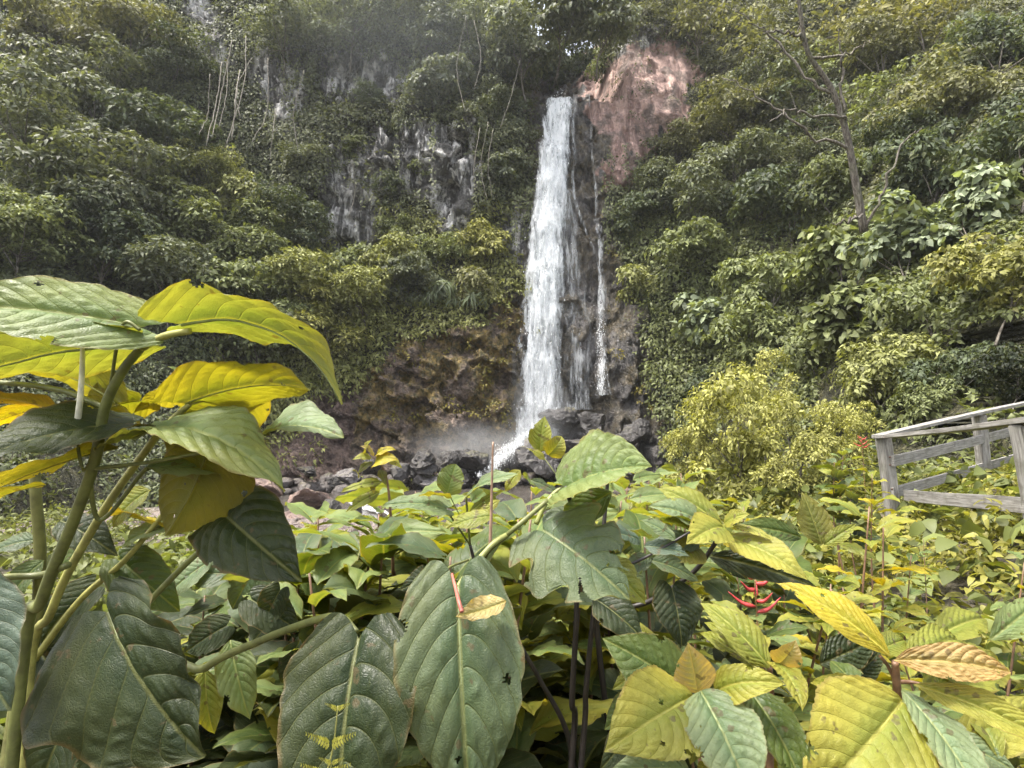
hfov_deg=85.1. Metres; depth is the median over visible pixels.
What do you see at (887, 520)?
leafy seedling
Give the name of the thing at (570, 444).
boulder
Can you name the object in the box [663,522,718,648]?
leafy seedling
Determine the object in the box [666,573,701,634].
leafy seedling
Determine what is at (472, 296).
strap leaved plant
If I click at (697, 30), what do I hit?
thin tree
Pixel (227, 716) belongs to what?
leafy seedling
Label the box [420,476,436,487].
boulder
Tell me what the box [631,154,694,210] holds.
tree
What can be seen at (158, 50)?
tree
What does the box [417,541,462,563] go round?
leafy seedling
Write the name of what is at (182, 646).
leafy seedling
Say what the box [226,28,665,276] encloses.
hanging creeper
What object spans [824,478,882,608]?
leafy seedling
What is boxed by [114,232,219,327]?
layered tree
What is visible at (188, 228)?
layered tree
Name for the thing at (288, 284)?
layered tree
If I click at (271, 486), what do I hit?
boulder
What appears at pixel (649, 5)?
ridge undergrowth
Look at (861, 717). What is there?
pleated leaf plant
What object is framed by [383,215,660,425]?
ledge moss
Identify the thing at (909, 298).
leafy bush
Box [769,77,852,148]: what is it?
thin tree
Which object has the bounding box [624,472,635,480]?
boulder
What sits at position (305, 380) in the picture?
talus undergrowth
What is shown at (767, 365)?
fine shrub
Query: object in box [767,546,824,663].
leafy seedling
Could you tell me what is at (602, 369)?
waterfall
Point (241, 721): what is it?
leafy seedling
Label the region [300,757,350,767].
fern frond
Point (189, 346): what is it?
slope undergrowth
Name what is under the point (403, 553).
leafy seedling
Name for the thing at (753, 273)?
leafy bush
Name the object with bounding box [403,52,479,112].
leafy bush
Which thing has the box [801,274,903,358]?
broadleaf shrub
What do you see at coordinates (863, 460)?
red flower
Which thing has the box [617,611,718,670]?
leafy seedling
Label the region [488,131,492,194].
hanging root
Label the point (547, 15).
leafy bush
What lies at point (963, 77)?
tree
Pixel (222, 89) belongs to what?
hanging root
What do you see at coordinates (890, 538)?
leafy seedling
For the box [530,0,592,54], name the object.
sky
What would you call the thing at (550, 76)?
leafy bush
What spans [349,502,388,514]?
rapids
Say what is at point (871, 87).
thin tree
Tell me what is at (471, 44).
tree
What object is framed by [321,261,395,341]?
layered tree
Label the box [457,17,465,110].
hanging root
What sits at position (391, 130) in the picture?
leafy bush
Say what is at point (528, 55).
tree
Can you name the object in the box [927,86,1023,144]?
leafy bush
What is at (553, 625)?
leafy seedling
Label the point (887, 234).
broadleaf shrub
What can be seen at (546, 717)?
leafy seedling
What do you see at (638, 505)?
leafy seedling
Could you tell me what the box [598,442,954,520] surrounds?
waterside ground cover
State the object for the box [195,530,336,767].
leafy seedling
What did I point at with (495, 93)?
tree
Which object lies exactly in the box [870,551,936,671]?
leafy seedling
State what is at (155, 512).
shore stones
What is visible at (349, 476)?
boulder
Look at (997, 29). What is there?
tree
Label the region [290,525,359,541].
leafy seedling
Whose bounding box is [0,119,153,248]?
layered tree
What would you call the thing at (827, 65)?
thin tree
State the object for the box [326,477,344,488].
boulder
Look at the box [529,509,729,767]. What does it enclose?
leafy seedling
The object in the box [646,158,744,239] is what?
tree
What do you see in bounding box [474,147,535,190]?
leafy bush
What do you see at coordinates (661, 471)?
leafy seedling
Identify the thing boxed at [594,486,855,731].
pleated leaf plant
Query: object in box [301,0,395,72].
tree
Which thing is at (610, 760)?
pleated leaf plant
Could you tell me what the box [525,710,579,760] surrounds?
leafy seedling
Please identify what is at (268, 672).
leafy seedling
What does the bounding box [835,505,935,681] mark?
leafy seedling
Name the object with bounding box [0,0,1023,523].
cliff
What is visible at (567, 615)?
leafy seedling
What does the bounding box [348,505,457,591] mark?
leafy seedling
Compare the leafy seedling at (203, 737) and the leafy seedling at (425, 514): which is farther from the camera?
the leafy seedling at (425, 514)
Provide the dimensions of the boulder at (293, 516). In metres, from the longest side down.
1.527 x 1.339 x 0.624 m
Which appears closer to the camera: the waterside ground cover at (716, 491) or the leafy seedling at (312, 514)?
the leafy seedling at (312, 514)
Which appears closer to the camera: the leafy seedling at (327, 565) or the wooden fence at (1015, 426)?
the leafy seedling at (327, 565)
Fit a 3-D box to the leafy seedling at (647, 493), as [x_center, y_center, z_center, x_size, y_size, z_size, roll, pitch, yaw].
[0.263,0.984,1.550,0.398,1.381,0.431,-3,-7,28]
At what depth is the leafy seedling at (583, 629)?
1.48 m
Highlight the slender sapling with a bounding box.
[341,440,401,575]
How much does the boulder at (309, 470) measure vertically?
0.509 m
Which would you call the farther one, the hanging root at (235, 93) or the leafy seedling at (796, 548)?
the hanging root at (235, 93)
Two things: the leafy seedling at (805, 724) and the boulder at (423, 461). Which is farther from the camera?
the boulder at (423, 461)
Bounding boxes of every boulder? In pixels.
[255,478,282,497]
[284,510,291,518]
[286,488,332,508]
[289,513,306,518]
[297,466,316,476]
[322,498,341,509]
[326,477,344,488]
[333,468,361,484]
[346,505,362,513]
[362,459,380,474]
[390,463,409,481]
[409,447,437,477]
[413,474,425,485]
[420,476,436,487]
[436,450,459,471]
[454,449,488,477]
[455,501,470,506]
[460,468,468,485]
[514,438,563,477]
[537,407,579,433]
[560,411,606,439]
[565,439,579,452]
[619,418,650,443]
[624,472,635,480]
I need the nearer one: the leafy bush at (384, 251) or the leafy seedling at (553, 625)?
the leafy seedling at (553, 625)
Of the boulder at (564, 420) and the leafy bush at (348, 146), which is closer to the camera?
the boulder at (564, 420)
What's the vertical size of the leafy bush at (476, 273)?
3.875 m
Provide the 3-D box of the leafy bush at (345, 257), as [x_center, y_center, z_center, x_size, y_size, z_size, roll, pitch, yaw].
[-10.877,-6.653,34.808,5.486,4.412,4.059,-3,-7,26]
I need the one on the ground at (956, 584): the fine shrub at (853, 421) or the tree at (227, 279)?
the fine shrub at (853, 421)
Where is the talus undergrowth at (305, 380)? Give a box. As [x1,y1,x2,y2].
[189,192,542,488]
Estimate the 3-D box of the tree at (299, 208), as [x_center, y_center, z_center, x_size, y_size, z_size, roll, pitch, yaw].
[-13.854,-9.528,33.928,5.290,5.540,5.766,-1,-6,10]
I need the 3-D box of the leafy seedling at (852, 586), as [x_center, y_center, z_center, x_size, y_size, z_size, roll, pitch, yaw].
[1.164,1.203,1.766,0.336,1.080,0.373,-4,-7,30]
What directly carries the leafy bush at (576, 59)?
on the cliff
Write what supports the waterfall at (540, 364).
on the cliff
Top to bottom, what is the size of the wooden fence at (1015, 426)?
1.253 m
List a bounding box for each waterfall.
[507,92,600,451]
[595,193,608,394]
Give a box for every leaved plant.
[0,275,343,767]
[174,557,416,767]
[382,417,702,767]
[411,279,456,311]
[435,284,489,318]
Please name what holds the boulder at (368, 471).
on the waterline stones
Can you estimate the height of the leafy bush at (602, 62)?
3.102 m
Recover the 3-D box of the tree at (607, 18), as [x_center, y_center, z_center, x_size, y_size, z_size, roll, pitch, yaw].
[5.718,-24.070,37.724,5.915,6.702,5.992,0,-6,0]
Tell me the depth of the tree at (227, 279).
28.99 m
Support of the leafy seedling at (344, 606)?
on the ground at (956, 584)
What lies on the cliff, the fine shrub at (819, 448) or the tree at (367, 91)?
the tree at (367, 91)
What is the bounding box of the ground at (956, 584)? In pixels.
[0,482,1023,767]
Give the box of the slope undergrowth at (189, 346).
[0,0,215,523]
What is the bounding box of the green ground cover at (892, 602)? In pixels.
[0,514,1023,767]
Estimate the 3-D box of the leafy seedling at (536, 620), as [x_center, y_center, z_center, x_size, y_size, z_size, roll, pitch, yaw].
[-0.003,0.967,1.314,0.481,1.370,0.491,0,-6,-3]
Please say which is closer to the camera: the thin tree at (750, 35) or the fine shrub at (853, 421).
the fine shrub at (853, 421)
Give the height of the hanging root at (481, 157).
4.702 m
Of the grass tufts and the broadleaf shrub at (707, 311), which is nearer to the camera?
the grass tufts
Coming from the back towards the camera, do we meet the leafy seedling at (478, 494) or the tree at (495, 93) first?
the tree at (495, 93)
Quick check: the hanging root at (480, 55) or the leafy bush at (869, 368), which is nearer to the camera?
the leafy bush at (869, 368)
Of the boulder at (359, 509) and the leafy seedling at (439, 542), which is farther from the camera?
the boulder at (359, 509)
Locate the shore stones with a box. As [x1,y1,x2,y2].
[0,508,544,548]
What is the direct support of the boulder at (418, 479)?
on the waterline stones
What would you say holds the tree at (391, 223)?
on the cliff
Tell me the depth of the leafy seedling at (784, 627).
1.38 m
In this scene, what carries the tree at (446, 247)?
on the cliff
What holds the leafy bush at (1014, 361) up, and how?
on the cliff
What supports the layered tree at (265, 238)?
on the cliff
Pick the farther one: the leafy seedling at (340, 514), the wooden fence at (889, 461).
the wooden fence at (889, 461)
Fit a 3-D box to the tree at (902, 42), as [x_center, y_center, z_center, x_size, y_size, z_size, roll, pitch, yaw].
[22.470,-18.481,33.900,6.547,6.133,5.959,0,-6,0]
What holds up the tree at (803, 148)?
on the cliff
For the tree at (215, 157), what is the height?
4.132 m
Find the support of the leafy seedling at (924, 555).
on the ground at (956, 584)
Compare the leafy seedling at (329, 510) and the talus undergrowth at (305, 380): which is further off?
the talus undergrowth at (305, 380)
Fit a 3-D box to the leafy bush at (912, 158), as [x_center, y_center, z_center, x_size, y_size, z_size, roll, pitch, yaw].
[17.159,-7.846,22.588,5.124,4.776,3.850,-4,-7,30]
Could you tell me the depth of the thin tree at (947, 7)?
31.93 m
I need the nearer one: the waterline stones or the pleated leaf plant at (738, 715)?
the pleated leaf plant at (738, 715)
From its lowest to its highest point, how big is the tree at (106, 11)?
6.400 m
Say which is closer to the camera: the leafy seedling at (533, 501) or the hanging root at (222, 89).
the leafy seedling at (533, 501)
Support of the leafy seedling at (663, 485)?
on the ground at (956, 584)
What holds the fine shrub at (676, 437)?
on the ground at (956, 584)
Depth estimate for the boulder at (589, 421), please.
32.39 m
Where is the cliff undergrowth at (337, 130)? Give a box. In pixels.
[183,0,632,224]
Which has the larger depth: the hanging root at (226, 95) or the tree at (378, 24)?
the tree at (378, 24)
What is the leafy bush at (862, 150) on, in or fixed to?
on the cliff
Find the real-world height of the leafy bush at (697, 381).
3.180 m
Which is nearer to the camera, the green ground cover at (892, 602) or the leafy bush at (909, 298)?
the green ground cover at (892, 602)
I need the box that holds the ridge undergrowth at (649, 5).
[609,0,1023,222]
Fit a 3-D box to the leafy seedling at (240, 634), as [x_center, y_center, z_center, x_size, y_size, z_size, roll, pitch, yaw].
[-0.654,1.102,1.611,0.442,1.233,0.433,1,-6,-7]
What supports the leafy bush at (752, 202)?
on the cliff
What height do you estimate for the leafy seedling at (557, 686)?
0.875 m
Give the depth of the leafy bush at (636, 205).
35.67 m
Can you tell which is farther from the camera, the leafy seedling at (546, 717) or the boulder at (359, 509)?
the boulder at (359, 509)
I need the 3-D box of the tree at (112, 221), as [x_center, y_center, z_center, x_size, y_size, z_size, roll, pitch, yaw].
[-20.324,-6.543,27.151,5.455,6.099,5.946,-2,-7,21]
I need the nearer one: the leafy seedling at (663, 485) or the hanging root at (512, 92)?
the leafy seedling at (663, 485)
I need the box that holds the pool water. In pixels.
[279,482,629,543]
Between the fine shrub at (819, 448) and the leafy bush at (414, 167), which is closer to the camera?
the fine shrub at (819, 448)
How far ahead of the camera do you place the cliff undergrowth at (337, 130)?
37.23 m
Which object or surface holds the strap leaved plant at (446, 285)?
on the cliff
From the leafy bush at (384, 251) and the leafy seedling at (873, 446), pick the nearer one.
the leafy seedling at (873, 446)
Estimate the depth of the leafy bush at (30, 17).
34.50 m
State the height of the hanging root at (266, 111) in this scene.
5.730 m
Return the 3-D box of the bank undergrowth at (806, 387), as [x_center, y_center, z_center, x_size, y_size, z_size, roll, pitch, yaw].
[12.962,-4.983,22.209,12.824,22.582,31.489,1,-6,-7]
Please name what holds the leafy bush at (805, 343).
on the cliff
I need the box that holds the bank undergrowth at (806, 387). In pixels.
[612,174,1023,484]
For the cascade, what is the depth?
31.00 m
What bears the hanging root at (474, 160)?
hanging from the cliff
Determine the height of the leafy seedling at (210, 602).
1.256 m
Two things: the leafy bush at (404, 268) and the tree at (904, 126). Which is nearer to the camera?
the tree at (904, 126)
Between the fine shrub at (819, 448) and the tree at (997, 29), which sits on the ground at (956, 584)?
the fine shrub at (819, 448)
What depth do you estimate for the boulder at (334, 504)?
18.27 m
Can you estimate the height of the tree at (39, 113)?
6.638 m
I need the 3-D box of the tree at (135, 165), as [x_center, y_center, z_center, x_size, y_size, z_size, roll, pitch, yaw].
[-20.346,-9.879,30.414,6.720,7.327,7.325,-3,-7,22]
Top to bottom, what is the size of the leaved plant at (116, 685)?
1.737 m
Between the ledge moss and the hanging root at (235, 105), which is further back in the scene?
the ledge moss
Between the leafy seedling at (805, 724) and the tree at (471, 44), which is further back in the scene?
the tree at (471, 44)
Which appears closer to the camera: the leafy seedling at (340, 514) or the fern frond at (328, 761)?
the fern frond at (328, 761)
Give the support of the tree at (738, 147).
on the cliff
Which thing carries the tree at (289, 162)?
on the cliff
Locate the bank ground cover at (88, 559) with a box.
[0,498,196,752]
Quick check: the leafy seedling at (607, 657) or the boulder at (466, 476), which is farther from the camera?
the boulder at (466, 476)
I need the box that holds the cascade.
[473,408,556,477]
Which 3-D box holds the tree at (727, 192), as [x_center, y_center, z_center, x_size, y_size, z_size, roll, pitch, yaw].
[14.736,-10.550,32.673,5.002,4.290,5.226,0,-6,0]
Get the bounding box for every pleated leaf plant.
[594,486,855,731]
[600,623,698,767]
[602,603,810,767]
[776,582,1023,767]
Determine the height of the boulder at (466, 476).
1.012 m
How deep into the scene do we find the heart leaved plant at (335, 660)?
0.61 m
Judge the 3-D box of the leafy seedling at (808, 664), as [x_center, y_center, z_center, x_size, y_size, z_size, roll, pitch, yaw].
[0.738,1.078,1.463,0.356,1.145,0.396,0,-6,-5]
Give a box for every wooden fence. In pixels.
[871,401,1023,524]
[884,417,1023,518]
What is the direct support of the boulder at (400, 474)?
on the boulder
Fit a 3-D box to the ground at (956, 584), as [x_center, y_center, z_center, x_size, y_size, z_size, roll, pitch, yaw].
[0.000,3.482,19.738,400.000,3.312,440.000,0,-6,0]
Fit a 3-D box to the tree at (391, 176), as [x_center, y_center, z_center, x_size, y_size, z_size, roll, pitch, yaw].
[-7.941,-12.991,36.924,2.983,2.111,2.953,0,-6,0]
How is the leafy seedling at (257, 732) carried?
on the ground at (956, 584)
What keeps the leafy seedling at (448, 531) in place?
on the ground at (956, 584)
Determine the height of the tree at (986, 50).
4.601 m
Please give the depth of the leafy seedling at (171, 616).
1.57 m
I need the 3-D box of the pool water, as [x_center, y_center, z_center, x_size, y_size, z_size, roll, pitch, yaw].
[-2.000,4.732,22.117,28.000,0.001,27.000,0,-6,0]
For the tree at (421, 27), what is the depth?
38.93 m
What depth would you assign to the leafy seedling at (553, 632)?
1.58 m
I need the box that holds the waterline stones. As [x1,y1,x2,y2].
[273,471,536,494]
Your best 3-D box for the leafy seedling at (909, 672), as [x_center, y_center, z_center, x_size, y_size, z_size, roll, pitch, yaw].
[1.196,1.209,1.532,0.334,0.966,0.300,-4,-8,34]
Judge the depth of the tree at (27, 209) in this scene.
24.38 m
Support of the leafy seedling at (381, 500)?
on the ground at (956, 584)
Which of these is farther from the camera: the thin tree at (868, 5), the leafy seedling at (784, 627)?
the thin tree at (868, 5)
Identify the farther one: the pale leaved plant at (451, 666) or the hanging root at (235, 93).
the hanging root at (235, 93)
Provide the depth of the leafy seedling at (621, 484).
2.21 m
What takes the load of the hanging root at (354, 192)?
hanging from the cliff
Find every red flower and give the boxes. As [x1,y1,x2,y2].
[728,578,780,667]
[853,435,868,526]
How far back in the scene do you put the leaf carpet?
4.30 m
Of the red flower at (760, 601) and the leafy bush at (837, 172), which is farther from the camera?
the leafy bush at (837, 172)
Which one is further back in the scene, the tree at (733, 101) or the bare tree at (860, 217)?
the tree at (733, 101)
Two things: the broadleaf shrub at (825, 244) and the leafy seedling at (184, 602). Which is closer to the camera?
the leafy seedling at (184, 602)
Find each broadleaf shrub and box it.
[670,289,739,348]
[781,215,873,293]
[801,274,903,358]
[834,187,949,281]
[900,158,1023,250]
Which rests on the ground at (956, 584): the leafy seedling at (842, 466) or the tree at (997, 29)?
the leafy seedling at (842, 466)
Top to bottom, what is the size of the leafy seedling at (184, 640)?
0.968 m
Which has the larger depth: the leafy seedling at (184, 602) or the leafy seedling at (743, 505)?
the leafy seedling at (743, 505)
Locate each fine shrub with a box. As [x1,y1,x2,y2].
[658,419,730,494]
[675,361,821,506]
[739,347,802,485]
[749,391,848,507]
[803,400,887,476]
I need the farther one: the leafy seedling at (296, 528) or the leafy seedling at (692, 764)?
the leafy seedling at (296, 528)
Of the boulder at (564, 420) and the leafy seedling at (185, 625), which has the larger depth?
the boulder at (564, 420)
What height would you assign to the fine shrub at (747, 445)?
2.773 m
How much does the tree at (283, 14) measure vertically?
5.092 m
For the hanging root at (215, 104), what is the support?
hanging from the cliff
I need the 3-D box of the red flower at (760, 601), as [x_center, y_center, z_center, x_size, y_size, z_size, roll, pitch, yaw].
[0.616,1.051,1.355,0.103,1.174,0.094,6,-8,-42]
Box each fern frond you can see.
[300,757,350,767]
[306,703,355,767]
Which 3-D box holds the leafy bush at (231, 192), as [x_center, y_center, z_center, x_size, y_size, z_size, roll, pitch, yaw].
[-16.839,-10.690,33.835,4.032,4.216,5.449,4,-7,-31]
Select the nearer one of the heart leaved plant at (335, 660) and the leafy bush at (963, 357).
the heart leaved plant at (335, 660)
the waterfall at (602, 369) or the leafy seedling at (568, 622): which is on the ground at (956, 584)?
the leafy seedling at (568, 622)
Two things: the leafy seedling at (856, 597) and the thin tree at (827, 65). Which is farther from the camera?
the thin tree at (827, 65)
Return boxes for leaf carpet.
[655,455,1023,767]
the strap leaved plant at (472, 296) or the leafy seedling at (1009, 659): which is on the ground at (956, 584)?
the leafy seedling at (1009, 659)
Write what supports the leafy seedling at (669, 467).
on the ground at (956, 584)
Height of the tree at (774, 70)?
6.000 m
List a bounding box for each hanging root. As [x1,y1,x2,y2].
[199,76,209,133]
[206,62,221,145]
[212,40,231,137]
[219,66,227,126]
[225,36,245,147]
[231,70,240,139]
[235,58,251,116]
[252,64,268,141]
[293,71,303,147]
[349,164,355,216]
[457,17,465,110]
[473,129,479,188]
[474,21,480,88]
[481,124,487,198]
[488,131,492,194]
[500,61,519,127]
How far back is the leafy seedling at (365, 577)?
1.18 m
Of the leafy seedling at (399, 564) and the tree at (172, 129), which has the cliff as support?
the tree at (172, 129)
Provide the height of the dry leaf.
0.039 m
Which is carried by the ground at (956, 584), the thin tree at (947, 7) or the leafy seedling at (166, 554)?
the leafy seedling at (166, 554)
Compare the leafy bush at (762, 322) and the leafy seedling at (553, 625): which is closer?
the leafy seedling at (553, 625)
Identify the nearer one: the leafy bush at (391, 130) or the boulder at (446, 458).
the boulder at (446, 458)
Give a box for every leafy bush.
[0,0,88,49]
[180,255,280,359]
[199,173,272,225]
[210,293,321,363]
[299,241,377,299]
[339,134,366,158]
[357,231,418,296]
[373,249,451,324]
[383,108,419,143]
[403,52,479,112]
[406,155,432,177]
[450,217,512,265]
[452,265,504,306]
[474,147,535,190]
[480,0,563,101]
[504,0,597,82]
[535,34,567,99]
[551,33,598,79]
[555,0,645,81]
[584,44,610,87]
[607,187,672,242]
[612,263,664,305]
[644,216,737,293]
[654,117,700,167]
[660,361,720,401]
[699,296,802,367]
[709,251,808,332]
[726,163,831,253]
[769,327,841,380]
[791,149,871,220]
[827,326,949,428]
[837,147,881,186]
[860,273,981,370]
[861,127,998,203]
[886,371,970,424]
[893,340,1005,399]
[920,232,1023,346]
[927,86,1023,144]
[938,105,1023,213]
[960,341,1023,417]
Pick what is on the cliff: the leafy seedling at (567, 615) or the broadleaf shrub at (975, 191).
the broadleaf shrub at (975, 191)
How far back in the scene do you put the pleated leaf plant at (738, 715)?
0.75 m
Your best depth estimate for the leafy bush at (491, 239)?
35.19 m
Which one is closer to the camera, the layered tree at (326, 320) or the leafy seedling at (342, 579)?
the leafy seedling at (342, 579)
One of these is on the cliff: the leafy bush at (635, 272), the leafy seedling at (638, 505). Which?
the leafy bush at (635, 272)
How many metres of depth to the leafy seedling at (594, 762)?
1.17 m
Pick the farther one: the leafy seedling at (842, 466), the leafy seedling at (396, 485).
the leafy seedling at (842, 466)
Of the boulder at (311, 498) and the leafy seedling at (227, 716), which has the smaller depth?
the leafy seedling at (227, 716)
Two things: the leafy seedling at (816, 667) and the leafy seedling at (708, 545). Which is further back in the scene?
the leafy seedling at (708, 545)
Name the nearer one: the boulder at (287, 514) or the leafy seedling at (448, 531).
the leafy seedling at (448, 531)
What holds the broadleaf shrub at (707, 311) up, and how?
on the cliff
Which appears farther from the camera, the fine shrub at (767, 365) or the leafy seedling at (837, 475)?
the fine shrub at (767, 365)
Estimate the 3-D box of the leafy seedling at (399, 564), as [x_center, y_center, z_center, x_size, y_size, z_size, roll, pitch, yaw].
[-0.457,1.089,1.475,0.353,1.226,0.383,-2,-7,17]
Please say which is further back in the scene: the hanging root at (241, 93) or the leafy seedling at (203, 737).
the hanging root at (241, 93)
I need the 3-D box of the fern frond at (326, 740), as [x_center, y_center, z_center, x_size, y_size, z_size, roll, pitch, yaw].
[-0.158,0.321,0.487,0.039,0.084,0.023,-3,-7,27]
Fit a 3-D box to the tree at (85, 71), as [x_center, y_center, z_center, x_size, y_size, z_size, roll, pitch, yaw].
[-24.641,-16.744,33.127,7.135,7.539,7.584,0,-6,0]
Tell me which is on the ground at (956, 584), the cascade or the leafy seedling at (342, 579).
the leafy seedling at (342, 579)
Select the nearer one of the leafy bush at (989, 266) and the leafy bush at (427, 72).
the leafy bush at (989, 266)
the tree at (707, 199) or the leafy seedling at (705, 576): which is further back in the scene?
the tree at (707, 199)
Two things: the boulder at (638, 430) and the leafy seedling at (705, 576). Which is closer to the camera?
the leafy seedling at (705, 576)
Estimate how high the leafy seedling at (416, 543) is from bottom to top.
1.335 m
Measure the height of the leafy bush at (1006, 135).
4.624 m
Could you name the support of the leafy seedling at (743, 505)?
on the ground at (956, 584)
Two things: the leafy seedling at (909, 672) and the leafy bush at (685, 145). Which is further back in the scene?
the leafy bush at (685, 145)
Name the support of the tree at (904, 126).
on the cliff
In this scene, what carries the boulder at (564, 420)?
on the boulder at (589, 421)
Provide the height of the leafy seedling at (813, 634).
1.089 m
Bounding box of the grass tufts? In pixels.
[0,466,1023,763]
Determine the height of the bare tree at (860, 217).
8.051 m
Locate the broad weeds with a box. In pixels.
[0,454,1023,766]
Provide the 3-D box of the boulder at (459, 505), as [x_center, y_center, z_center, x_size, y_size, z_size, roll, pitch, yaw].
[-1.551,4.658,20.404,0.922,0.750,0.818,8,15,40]
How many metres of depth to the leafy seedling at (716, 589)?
1.96 m
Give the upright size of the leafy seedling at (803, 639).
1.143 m
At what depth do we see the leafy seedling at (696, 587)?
2.32 m
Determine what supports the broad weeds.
on the ground at (956, 584)
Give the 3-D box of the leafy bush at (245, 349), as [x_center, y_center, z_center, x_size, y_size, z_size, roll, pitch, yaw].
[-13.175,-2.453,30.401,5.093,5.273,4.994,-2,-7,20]
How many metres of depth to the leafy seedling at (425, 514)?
2.04 m
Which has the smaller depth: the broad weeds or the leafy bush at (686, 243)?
the broad weeds
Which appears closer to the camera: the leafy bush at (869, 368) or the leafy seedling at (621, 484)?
the leafy seedling at (621, 484)
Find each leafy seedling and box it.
[73,606,208,767]
[103,552,187,645]
[151,595,194,614]
[170,594,287,767]
[172,581,238,766]
[178,732,207,765]
[181,612,248,647]
[181,638,187,644]
[189,702,235,767]
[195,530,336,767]
[195,566,315,767]
[212,583,369,767]
[218,629,288,758]
[219,548,429,767]
[252,569,388,710]
[256,533,425,759]
[265,518,446,753]
[285,500,376,634]
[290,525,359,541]
[293,508,335,535]
[305,514,414,736]
[306,559,419,575]
[317,507,426,623]
[319,487,448,532]
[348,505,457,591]
[358,524,567,767]
[364,479,456,539]
[367,491,481,566]
[372,484,532,763]
[389,521,464,571]
[394,551,420,560]
[405,525,457,557]
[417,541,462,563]
[423,502,460,527]
[424,499,619,767]
[434,498,604,764]
[454,570,585,767]
[462,488,567,687]
[493,472,567,676]
[520,482,661,698]
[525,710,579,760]
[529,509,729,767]
[530,747,603,767]
[536,549,648,698]
[539,588,603,696]
[545,482,633,521]
[547,682,600,764]
[548,486,667,684]
[548,549,632,690]
[558,620,572,661]
[559,497,680,695]
[595,470,661,558]
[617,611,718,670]
[621,501,652,599]
[623,468,676,517]
[633,471,684,521]
[642,477,731,663]
[660,463,724,645]
[662,688,713,767]
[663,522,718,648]
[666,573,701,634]
[672,516,713,659]
[700,568,791,696]
[707,497,781,615]
[711,600,814,767]
[715,534,825,700]
[765,575,890,767]
[766,590,818,664]
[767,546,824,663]
[770,571,862,730]
[770,574,875,727]
[786,609,891,721]
[800,688,919,754]
[810,458,866,573]
[816,494,931,681]
[817,448,866,588]
[819,578,914,684]
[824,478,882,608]
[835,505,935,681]
[847,468,904,607]
[866,439,901,479]
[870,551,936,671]
[880,664,942,767]
[883,684,962,741]
[910,535,940,612]
[977,550,1023,695]
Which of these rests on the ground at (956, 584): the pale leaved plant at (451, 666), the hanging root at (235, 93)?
the pale leaved plant at (451, 666)
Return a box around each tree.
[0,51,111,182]
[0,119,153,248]
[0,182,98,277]
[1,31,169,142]
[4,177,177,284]
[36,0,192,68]
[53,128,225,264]
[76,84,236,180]
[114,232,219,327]
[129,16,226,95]
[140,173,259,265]
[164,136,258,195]
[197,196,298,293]
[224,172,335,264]
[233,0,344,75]
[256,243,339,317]
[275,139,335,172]
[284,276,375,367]
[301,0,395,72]
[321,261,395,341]
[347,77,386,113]
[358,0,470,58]
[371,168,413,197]
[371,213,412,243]
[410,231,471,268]
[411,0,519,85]
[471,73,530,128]
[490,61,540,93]
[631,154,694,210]
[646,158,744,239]
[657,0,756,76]
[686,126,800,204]
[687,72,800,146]
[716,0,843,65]
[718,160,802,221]
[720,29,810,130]
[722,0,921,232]
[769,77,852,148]
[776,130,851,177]
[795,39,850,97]
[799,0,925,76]
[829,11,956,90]
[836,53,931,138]
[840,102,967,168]
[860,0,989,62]
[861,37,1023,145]
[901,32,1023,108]
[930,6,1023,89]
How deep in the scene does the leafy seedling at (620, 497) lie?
1.79 m
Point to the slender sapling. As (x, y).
(383, 455)
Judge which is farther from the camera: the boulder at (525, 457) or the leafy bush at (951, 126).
the boulder at (525, 457)
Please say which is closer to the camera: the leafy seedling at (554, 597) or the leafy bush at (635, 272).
the leafy seedling at (554, 597)
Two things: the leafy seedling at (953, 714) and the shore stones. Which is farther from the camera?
the shore stones
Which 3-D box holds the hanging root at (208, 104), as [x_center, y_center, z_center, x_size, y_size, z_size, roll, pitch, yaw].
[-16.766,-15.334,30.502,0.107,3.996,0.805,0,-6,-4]
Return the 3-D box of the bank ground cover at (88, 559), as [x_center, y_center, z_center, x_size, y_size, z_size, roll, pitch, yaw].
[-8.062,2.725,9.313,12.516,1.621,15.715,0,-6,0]
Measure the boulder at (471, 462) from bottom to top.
1.603 m
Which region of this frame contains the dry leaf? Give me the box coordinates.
[451,573,505,620]
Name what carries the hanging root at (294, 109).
hanging from the cliff
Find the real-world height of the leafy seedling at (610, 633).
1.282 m
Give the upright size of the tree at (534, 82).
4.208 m
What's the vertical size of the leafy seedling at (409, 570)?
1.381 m
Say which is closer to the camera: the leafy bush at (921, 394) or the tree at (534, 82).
the leafy bush at (921, 394)

